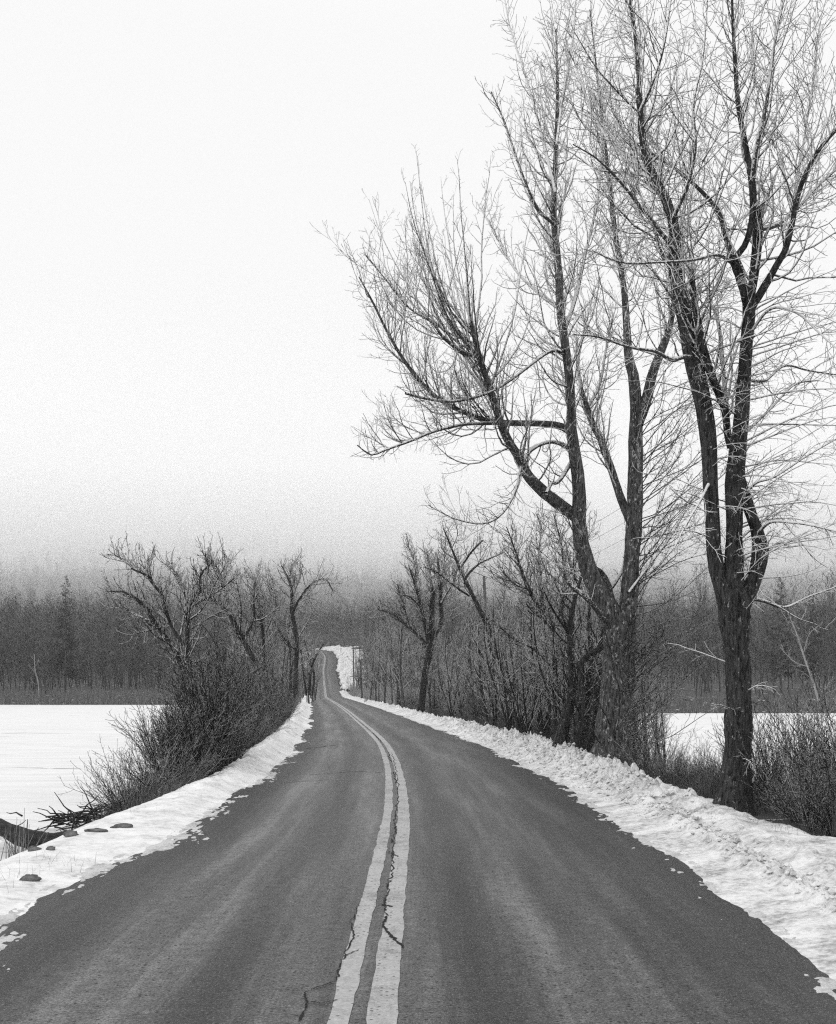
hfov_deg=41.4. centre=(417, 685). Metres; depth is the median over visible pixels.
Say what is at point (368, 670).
bare tree
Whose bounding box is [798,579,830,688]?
bare tree
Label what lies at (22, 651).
bare tree
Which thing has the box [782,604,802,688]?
bare tree
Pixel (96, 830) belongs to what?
rock
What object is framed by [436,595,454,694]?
bare tree
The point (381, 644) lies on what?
bare tree
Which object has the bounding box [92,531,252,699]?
bare tree
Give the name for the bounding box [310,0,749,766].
maple tree
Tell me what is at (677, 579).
bare tree
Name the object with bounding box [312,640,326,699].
bare tree
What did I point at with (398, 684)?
bare tree
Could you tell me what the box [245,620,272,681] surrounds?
bare tree
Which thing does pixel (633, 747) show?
leafless shrub
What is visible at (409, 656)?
bare tree
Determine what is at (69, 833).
rock
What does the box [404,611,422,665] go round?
bare tree
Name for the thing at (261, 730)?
leafless shrub
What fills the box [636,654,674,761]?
bare tree
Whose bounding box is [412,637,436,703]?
bare tree
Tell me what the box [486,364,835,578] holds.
overhead wire
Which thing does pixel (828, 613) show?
bare tree
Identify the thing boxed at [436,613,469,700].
bare tree
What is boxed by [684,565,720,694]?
bare tree
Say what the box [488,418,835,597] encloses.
overhead wire
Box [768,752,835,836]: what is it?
leafless shrub
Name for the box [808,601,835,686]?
bare tree
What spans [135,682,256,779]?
leafless shrub
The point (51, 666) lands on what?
bare tree
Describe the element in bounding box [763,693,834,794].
leafless shrub
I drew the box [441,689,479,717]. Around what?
leafless shrub
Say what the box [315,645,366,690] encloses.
snow slope
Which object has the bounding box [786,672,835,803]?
leafless shrub
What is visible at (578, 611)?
bare tree
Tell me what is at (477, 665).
bare tree
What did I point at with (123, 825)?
rock
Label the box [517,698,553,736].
leafless shrub
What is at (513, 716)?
leafless shrub
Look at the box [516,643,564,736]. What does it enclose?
bare tree
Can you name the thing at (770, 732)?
leafless shrub
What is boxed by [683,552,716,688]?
bare tree
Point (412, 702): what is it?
leafless shrub
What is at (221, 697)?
leafless shrub
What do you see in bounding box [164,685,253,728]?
leafless shrub
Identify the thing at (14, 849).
cattail clump
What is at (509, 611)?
bare tree
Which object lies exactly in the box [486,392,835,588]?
overhead wire
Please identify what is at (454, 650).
bare tree
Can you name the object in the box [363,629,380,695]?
bare tree
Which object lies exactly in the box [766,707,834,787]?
leafless shrub
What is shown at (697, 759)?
leafless shrub
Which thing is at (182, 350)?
sky
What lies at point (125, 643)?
bare tree
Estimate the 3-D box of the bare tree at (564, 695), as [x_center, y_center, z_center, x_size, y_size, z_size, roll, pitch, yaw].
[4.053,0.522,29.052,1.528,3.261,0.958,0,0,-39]
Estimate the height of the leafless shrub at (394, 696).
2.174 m
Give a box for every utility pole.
[350,644,356,684]
[483,576,490,701]
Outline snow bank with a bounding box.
[339,690,835,980]
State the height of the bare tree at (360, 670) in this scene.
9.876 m
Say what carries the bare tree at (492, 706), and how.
on the ground at (335, 635)
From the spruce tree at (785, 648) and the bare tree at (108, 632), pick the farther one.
the bare tree at (108, 632)
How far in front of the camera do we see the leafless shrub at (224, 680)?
28.82 m
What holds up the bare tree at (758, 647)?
on the ground at (335, 635)
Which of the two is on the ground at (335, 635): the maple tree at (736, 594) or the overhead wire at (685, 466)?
the maple tree at (736, 594)
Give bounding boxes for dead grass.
[43,706,298,842]
[425,707,835,836]
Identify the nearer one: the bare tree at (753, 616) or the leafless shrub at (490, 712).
the leafless shrub at (490, 712)
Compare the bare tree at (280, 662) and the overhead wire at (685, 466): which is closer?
the overhead wire at (685, 466)
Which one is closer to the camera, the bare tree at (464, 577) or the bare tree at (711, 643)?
the bare tree at (464, 577)
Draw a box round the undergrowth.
[277,680,416,709]
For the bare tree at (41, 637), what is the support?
on the ground at (335, 635)
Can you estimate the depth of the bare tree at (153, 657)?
197.24 m
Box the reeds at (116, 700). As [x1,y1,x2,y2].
[0,686,301,704]
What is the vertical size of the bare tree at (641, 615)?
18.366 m
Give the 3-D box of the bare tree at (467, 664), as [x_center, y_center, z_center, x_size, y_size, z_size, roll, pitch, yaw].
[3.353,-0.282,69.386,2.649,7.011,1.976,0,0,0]
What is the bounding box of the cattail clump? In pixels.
[0,808,47,860]
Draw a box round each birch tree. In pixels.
[29,654,39,697]
[780,613,822,700]
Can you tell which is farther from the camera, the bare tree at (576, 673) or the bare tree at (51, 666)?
the bare tree at (51, 666)
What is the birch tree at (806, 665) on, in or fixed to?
on the ground at (335, 635)
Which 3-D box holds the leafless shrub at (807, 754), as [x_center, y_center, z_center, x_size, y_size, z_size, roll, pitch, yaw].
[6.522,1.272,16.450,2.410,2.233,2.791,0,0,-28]
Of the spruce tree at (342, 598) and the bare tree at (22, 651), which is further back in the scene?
the spruce tree at (342, 598)
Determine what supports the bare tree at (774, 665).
on the ground at (335, 635)
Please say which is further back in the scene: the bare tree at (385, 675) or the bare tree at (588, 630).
the bare tree at (385, 675)
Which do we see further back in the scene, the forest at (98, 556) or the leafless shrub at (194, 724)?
the forest at (98, 556)
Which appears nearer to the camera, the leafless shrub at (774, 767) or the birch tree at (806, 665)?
the leafless shrub at (774, 767)
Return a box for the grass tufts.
[304,639,381,691]
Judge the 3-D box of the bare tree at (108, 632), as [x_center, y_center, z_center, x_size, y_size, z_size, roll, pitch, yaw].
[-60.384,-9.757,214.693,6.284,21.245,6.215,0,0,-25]
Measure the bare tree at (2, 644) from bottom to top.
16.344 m
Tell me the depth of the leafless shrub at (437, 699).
76.01 m
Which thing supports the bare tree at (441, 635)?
on the ground at (335, 635)
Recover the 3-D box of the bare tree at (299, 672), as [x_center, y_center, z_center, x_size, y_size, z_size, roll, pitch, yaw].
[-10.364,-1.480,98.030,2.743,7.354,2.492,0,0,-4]
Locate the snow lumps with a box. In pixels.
[443,718,835,912]
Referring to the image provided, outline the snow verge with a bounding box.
[0,693,313,925]
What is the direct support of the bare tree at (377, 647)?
on the ground at (335, 635)
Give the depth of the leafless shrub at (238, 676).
35.82 m
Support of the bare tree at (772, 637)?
on the ground at (335, 635)
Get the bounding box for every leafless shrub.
[57,737,211,813]
[106,685,248,785]
[108,721,228,793]
[127,699,206,759]
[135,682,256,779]
[147,613,283,776]
[150,687,240,775]
[151,655,235,733]
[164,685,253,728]
[169,677,273,738]
[174,641,273,745]
[177,702,242,772]
[179,644,275,767]
[187,650,280,718]
[195,717,253,757]
[204,651,280,748]
[223,654,291,733]
[240,718,261,748]
[244,706,290,746]
[248,697,285,742]
[255,689,282,725]
[255,695,290,732]
[257,684,301,717]
[259,655,308,721]
[261,700,292,731]
[278,686,303,715]
[389,689,408,706]
[395,681,419,706]
[396,681,427,709]
[401,680,432,707]
[425,686,447,714]
[437,695,458,714]
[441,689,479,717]
[459,672,503,723]
[467,693,497,721]
[477,690,511,727]
[491,699,542,730]
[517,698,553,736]
[539,710,570,733]
[545,703,650,747]
[601,699,699,778]
[631,713,667,763]
[650,742,698,785]
[662,729,719,788]
[674,746,720,777]
[684,762,719,796]
[686,743,771,777]
[703,711,796,777]
[708,688,833,803]
[714,696,832,805]
[716,663,835,808]
[732,687,835,831]
[753,766,819,815]
[753,768,782,799]
[753,769,835,823]
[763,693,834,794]
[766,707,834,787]
[766,719,835,791]
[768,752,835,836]
[769,711,835,805]
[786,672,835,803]
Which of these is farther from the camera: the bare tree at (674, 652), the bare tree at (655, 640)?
the bare tree at (674, 652)
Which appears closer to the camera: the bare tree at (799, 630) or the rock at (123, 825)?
the rock at (123, 825)
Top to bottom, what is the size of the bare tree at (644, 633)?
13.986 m
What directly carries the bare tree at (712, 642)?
on the ground at (335, 635)
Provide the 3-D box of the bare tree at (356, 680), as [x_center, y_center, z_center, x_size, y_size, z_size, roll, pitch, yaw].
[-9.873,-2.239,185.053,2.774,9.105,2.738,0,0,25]
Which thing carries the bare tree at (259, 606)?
on the ground at (335, 635)
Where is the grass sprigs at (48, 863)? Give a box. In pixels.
[1,803,145,884]
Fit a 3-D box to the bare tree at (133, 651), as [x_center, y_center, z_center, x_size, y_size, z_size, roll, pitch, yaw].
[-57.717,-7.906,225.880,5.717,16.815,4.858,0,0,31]
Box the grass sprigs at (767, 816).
[679,785,835,835]
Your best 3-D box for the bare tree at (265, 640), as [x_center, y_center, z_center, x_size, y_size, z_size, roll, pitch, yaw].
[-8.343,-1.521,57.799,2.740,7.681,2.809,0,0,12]
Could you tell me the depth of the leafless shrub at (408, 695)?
96.36 m
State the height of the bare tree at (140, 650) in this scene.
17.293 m
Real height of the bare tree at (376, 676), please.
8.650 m
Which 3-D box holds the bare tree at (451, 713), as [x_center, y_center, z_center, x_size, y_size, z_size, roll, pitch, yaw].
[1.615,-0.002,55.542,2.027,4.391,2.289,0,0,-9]
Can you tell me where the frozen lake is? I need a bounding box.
[0,705,835,860]
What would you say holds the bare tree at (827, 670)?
on the ground at (335, 635)
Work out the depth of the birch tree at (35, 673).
181.91 m
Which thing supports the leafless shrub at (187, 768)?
on the ground at (335, 635)
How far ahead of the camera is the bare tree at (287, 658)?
91.72 m
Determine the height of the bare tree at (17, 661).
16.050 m
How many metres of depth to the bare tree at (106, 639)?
204.32 m
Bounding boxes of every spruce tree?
[47,575,90,693]
[338,581,346,609]
[351,578,360,608]
[762,578,801,692]
[796,596,825,682]
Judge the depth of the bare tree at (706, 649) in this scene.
155.77 m
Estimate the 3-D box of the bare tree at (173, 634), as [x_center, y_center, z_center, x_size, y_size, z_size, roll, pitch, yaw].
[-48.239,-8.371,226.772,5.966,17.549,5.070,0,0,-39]
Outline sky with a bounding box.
[0,0,835,567]
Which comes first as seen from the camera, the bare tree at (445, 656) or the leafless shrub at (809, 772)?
the leafless shrub at (809, 772)
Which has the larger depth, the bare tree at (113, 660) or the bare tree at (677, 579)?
the bare tree at (113, 660)
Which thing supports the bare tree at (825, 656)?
on the ground at (335, 635)
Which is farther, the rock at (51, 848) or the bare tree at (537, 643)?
the bare tree at (537, 643)
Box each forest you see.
[0,532,835,615]
[0,570,835,693]
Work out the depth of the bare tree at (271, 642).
70.09 m
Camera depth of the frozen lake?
56.44 m
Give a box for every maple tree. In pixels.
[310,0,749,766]
[531,0,835,815]
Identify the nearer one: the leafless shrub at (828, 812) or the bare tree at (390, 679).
the leafless shrub at (828, 812)
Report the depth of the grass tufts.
313.05 m
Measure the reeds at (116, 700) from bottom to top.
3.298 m
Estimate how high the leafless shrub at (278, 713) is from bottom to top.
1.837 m
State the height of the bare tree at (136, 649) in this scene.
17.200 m
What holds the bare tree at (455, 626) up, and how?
on the ground at (335, 635)
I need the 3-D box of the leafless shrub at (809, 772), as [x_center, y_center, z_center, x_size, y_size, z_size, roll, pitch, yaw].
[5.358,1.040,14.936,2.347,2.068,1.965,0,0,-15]
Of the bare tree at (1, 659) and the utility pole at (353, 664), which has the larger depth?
the utility pole at (353, 664)
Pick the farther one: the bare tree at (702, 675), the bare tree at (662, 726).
the bare tree at (702, 675)
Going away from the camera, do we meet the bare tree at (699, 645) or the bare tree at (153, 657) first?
the bare tree at (699, 645)
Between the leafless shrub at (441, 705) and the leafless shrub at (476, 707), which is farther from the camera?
the leafless shrub at (441, 705)
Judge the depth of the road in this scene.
8.92 m
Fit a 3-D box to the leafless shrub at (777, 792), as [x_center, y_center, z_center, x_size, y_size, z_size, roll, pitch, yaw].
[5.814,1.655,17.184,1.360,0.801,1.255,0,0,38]
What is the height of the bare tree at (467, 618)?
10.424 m
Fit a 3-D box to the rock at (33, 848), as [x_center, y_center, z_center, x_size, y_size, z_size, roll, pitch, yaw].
[-4.301,1.840,12.421,0.164,0.093,0.100,0,0,0]
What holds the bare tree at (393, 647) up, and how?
on the ground at (335, 635)
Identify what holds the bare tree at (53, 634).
on the ground at (335, 635)
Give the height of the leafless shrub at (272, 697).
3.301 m
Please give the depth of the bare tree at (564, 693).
28.75 m
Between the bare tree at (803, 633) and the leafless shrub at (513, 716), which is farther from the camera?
the bare tree at (803, 633)
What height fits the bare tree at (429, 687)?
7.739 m
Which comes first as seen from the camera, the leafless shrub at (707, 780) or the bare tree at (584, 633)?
the leafless shrub at (707, 780)
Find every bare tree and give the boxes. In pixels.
[0,596,13,681]
[0,597,19,678]
[0,606,15,690]
[0,610,21,689]
[0,624,10,678]
[8,602,35,691]
[9,607,25,688]
[10,608,30,690]
[11,605,32,684]
[17,614,40,681]
[21,595,58,690]
[21,602,47,686]
[25,605,49,691]
[33,615,51,692]
[33,622,49,693]
[35,599,61,688]
[39,607,63,691]
[43,619,66,686]
[44,592,67,683]
[44,628,55,691]
[45,609,63,691]
[51,613,74,687]
[54,603,75,688]
[59,613,83,687]
[80,635,95,686]
[89,580,121,687]
[89,609,107,671]
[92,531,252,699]
[96,609,117,689]
[98,636,114,690]
[105,606,134,683]
[105,609,130,689]
[111,622,129,687]
[113,594,135,687]
[121,607,141,675]
[125,627,140,683]
[127,604,144,686]
[131,610,156,681]
[134,617,147,684]
[146,637,158,692]
[147,628,159,689]
[150,616,162,688]
[154,629,172,691]
[160,626,177,683]
[171,608,184,671]
[188,542,299,692]
[206,594,255,682]
[226,635,240,673]
[231,637,255,689]
[243,588,289,684]
[244,584,283,687]
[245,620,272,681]
[261,615,289,686]
[265,548,356,697]
[270,604,304,711]
[273,632,298,690]
[273,634,289,679]
[274,605,289,660]
[280,616,303,685]
[294,643,312,702]
[298,618,315,697]
[298,631,324,695]
[300,640,317,703]
[300,640,325,701]
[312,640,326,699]
[312,649,323,694]
[351,648,365,693]
[351,650,363,691]
[352,630,369,697]
[354,631,371,691]
[355,630,371,689]
[358,636,379,699]
[361,611,392,696]
[362,528,469,712]
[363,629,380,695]
[364,617,384,681]
[365,628,385,701]
[366,603,400,694]
[370,613,395,702]
[371,611,406,690]
[379,601,414,703]
[380,624,407,697]
[382,612,413,705]
[385,591,423,707]
[392,618,418,699]
[395,598,420,688]
[404,609,422,689]
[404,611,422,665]
[409,643,432,692]
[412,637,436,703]
[415,598,460,695]
[415,607,445,713]
[417,507,518,724]
[417,584,449,691]
[426,607,460,699]
[430,642,466,717]
[435,613,466,700]
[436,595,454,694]
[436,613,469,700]
[437,608,459,673]
[437,631,477,717]
[441,560,468,695]
[447,596,482,697]
[447,633,467,696]
[450,612,486,704]
[451,615,462,674]
[451,630,484,701]
[454,585,509,722]
[462,602,483,690]
[467,622,520,724]
[469,623,491,705]
[470,496,600,736]
[470,599,532,730]
[475,583,551,731]
[478,639,504,727]
[483,614,545,732]
[489,614,524,723]
[492,619,550,734]
[500,562,561,738]
[502,587,515,660]
[504,596,572,732]
[504,619,541,719]
[511,571,539,660]
[513,609,576,718]
[514,586,598,719]
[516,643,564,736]
[524,589,579,745]
[525,541,598,731]
[529,540,637,750]
[535,540,600,720]
[536,613,587,742]
[552,549,618,715]
[555,650,592,735]
[560,624,592,751]
[576,604,596,696]
[631,636,668,761]
[632,660,646,733]
[635,582,656,660]
[636,598,651,679]
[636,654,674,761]
[643,677,683,764]
[645,594,674,691]
[654,565,686,695]
[658,580,684,685]
[659,596,679,684]
[659,629,675,687]
[676,563,715,687]
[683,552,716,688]
[683,588,710,695]
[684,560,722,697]
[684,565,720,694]
[688,589,720,693]
[692,592,713,690]
[692,595,722,690]
[694,590,721,691]
[695,608,719,695]
[700,589,720,692]
[702,589,724,691]
[708,585,724,687]
[743,544,772,655]
[750,604,767,692]
[751,604,770,698]
[752,598,781,694]
[758,579,798,695]
[759,600,790,695]
[762,571,794,696]
[776,572,812,687]
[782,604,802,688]
[784,583,811,686]
[794,595,826,695]
[795,566,832,687]
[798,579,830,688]
[803,572,835,692]
[805,594,834,685]
[806,555,835,689]
[807,572,835,692]
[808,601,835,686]
[815,578,834,688]
[816,614,835,697]
[817,573,835,669]
[823,580,835,672]
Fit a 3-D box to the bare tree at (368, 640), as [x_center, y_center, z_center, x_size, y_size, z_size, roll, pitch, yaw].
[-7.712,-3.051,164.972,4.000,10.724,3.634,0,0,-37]
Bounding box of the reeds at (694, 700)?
[364,690,835,712]
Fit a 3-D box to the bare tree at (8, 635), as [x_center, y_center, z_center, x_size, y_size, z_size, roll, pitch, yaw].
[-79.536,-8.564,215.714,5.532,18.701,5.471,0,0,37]
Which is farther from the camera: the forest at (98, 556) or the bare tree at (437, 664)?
the forest at (98, 556)
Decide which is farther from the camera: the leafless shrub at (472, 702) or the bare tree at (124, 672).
the bare tree at (124, 672)
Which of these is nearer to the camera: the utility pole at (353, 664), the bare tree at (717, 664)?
the bare tree at (717, 664)
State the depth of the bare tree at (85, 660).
223.66 m
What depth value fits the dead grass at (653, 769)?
20.68 m
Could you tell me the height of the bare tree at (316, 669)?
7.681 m
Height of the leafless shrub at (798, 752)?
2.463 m
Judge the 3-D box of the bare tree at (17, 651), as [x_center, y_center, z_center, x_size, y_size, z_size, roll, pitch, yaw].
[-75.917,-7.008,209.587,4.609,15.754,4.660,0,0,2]
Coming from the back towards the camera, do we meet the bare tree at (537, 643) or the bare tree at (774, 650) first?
the bare tree at (774, 650)
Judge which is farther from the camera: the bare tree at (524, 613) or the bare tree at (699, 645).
the bare tree at (699, 645)
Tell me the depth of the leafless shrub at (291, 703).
64.15 m
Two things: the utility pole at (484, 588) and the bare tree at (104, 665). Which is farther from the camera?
the bare tree at (104, 665)
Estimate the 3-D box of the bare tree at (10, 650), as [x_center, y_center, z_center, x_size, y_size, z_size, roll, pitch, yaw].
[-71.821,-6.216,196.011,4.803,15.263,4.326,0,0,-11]
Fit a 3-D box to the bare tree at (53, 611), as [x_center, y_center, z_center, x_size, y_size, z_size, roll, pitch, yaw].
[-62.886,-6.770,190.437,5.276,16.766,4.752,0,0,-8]
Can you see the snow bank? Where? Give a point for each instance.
(811, 926)
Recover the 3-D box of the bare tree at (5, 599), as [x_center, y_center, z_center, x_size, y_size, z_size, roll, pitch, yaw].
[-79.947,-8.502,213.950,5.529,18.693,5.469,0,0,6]
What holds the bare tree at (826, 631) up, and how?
on the ground at (335, 635)
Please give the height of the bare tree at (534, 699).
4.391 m
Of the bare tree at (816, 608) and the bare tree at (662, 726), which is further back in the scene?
the bare tree at (816, 608)
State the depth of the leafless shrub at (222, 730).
24.75 m
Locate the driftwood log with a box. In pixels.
[0,818,76,849]
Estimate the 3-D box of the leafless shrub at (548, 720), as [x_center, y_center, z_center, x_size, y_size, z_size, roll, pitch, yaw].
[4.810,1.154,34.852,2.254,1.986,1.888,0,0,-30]
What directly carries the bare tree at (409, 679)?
on the ground at (335, 635)
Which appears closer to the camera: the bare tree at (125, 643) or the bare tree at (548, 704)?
the bare tree at (548, 704)
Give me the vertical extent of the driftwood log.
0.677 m
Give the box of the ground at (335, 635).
[0,557,835,836]
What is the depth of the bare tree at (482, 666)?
79.97 m
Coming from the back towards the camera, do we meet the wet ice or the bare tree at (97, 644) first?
the bare tree at (97, 644)
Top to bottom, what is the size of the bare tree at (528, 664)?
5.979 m
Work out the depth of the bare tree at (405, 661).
114.76 m
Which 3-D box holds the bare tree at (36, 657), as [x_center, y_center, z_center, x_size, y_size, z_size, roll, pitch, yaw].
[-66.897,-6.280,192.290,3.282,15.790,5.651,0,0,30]
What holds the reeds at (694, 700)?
on the ground at (335, 635)
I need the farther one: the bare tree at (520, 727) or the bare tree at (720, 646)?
the bare tree at (720, 646)
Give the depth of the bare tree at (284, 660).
63.88 m
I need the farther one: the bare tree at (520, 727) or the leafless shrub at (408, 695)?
the leafless shrub at (408, 695)
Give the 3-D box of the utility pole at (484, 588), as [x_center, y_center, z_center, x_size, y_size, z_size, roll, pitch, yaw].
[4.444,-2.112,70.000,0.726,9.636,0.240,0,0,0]
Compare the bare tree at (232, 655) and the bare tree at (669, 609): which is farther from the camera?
the bare tree at (669, 609)
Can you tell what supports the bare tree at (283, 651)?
on the ground at (335, 635)
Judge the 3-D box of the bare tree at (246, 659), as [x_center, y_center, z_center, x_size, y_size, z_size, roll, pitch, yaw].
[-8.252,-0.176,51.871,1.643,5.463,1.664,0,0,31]
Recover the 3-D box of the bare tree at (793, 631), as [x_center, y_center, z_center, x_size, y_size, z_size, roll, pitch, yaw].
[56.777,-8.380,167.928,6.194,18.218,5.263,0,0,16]
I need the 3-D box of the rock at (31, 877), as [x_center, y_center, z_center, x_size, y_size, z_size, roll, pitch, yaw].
[-3.689,1.845,10.558,0.207,0.095,0.127,0,0,0]
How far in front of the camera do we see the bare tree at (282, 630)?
186.82 m
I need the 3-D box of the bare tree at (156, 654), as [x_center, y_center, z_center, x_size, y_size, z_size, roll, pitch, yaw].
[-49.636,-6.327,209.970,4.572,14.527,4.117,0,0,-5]
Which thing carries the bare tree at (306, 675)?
on the ground at (335, 635)
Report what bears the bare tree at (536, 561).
on the ground at (335, 635)
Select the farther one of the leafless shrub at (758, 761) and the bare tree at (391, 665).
the bare tree at (391, 665)
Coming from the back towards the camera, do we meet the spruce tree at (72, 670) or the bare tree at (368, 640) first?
the spruce tree at (72, 670)
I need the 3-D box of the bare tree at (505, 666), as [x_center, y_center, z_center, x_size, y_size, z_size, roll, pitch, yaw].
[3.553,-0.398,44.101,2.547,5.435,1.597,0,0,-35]
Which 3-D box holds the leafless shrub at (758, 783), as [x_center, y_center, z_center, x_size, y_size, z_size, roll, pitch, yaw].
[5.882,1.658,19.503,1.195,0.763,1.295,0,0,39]
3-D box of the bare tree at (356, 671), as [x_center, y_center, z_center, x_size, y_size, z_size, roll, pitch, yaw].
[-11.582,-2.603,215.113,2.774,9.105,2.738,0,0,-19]
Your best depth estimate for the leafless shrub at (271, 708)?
40.46 m
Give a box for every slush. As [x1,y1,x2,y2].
[0,709,312,971]
[364,703,835,999]
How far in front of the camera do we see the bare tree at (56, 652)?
188.66 m
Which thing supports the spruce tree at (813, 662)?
on the ground at (335, 635)
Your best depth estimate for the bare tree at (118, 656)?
210.71 m
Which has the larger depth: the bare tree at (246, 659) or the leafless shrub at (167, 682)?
the bare tree at (246, 659)
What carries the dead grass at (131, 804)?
on the ground at (335, 635)
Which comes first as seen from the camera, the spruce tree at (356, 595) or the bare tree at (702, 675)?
the bare tree at (702, 675)
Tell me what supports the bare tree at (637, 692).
on the ground at (335, 635)
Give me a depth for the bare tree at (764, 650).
140.99 m
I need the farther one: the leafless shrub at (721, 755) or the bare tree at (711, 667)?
the bare tree at (711, 667)
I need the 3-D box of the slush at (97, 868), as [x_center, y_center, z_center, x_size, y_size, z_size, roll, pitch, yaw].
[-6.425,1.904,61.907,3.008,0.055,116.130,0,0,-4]
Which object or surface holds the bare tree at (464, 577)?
on the ground at (335, 635)
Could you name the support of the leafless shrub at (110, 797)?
on the ground at (335, 635)
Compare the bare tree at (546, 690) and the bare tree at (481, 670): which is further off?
the bare tree at (481, 670)
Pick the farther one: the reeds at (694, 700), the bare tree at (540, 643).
the reeds at (694, 700)
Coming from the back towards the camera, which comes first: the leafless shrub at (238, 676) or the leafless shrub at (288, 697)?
the leafless shrub at (288, 697)
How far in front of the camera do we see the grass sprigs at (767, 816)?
15.37 m
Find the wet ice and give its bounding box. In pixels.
[0,827,74,852]
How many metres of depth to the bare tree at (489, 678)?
55.97 m
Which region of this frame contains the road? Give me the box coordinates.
[0,650,835,1023]
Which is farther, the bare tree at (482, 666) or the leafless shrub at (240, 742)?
the bare tree at (482, 666)
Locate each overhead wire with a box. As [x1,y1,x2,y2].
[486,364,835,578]
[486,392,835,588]
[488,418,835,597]
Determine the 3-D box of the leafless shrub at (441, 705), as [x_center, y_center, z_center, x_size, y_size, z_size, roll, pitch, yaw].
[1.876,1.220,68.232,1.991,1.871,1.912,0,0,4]
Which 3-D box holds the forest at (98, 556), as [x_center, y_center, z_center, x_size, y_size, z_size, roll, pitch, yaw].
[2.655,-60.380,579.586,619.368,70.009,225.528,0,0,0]
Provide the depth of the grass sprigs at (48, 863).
11.41 m
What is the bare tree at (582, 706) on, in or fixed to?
on the snow bank
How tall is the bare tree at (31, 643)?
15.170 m
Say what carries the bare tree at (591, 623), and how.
on the ground at (335, 635)
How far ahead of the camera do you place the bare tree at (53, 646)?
195.67 m
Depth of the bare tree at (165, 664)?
196.45 m
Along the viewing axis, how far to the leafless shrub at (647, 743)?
22.53 m
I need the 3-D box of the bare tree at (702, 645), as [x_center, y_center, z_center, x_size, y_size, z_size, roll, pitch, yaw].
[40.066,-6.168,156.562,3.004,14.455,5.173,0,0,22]
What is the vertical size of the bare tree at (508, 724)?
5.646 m
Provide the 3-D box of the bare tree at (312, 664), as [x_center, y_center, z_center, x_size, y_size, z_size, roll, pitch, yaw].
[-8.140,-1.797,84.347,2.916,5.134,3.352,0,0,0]
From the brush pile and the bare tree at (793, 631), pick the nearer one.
the brush pile
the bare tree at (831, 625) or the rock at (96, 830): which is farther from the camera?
the bare tree at (831, 625)
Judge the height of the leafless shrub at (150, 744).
2.266 m
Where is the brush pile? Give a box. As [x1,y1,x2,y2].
[6,787,122,832]
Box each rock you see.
[19,874,41,881]
[28,846,41,851]
[46,846,54,850]
[63,830,78,836]
[84,828,107,831]
[110,823,132,827]
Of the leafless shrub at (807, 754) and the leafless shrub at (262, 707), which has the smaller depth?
the leafless shrub at (807, 754)
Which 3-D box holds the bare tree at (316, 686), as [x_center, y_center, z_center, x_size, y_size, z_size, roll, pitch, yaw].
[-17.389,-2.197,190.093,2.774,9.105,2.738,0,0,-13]
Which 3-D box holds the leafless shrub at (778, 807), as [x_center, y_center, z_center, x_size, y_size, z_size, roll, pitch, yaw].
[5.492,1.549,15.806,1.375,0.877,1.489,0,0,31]
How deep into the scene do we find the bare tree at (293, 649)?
62.11 m
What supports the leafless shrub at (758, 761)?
on the ground at (335, 635)
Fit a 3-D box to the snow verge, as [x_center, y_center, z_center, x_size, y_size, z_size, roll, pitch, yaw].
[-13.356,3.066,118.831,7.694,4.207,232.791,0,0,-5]
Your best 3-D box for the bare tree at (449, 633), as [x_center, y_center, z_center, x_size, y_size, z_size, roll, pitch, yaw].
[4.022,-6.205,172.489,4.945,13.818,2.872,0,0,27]
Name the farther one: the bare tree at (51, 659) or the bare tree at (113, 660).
the bare tree at (51, 659)
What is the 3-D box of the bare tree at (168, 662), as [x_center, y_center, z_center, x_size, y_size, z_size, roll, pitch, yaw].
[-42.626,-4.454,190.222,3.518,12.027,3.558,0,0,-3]
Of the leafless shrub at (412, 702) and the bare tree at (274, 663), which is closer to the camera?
the bare tree at (274, 663)
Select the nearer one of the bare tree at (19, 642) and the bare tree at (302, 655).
the bare tree at (302, 655)
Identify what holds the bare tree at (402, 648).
on the ground at (335, 635)
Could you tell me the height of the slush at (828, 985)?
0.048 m
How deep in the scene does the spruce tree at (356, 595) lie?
499.69 m
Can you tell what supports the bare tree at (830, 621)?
on the ground at (335, 635)
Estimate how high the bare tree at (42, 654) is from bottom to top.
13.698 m
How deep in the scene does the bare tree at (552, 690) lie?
30.75 m
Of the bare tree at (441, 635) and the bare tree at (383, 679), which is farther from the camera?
the bare tree at (441, 635)
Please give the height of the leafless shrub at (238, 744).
3.128 m
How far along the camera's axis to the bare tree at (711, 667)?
132.06 m
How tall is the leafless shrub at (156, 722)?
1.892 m
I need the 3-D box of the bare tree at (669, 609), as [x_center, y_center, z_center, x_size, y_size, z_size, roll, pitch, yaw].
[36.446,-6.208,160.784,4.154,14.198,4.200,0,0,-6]
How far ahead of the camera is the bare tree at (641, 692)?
33.09 m
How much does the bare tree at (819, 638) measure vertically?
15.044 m
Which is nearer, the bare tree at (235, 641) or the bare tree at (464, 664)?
the bare tree at (235, 641)
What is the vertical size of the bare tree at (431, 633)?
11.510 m
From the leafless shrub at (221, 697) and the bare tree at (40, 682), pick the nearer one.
the leafless shrub at (221, 697)
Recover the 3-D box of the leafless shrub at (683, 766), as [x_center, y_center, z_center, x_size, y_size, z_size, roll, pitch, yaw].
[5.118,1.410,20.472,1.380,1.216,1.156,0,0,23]
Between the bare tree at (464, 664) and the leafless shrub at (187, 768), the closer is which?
the leafless shrub at (187, 768)

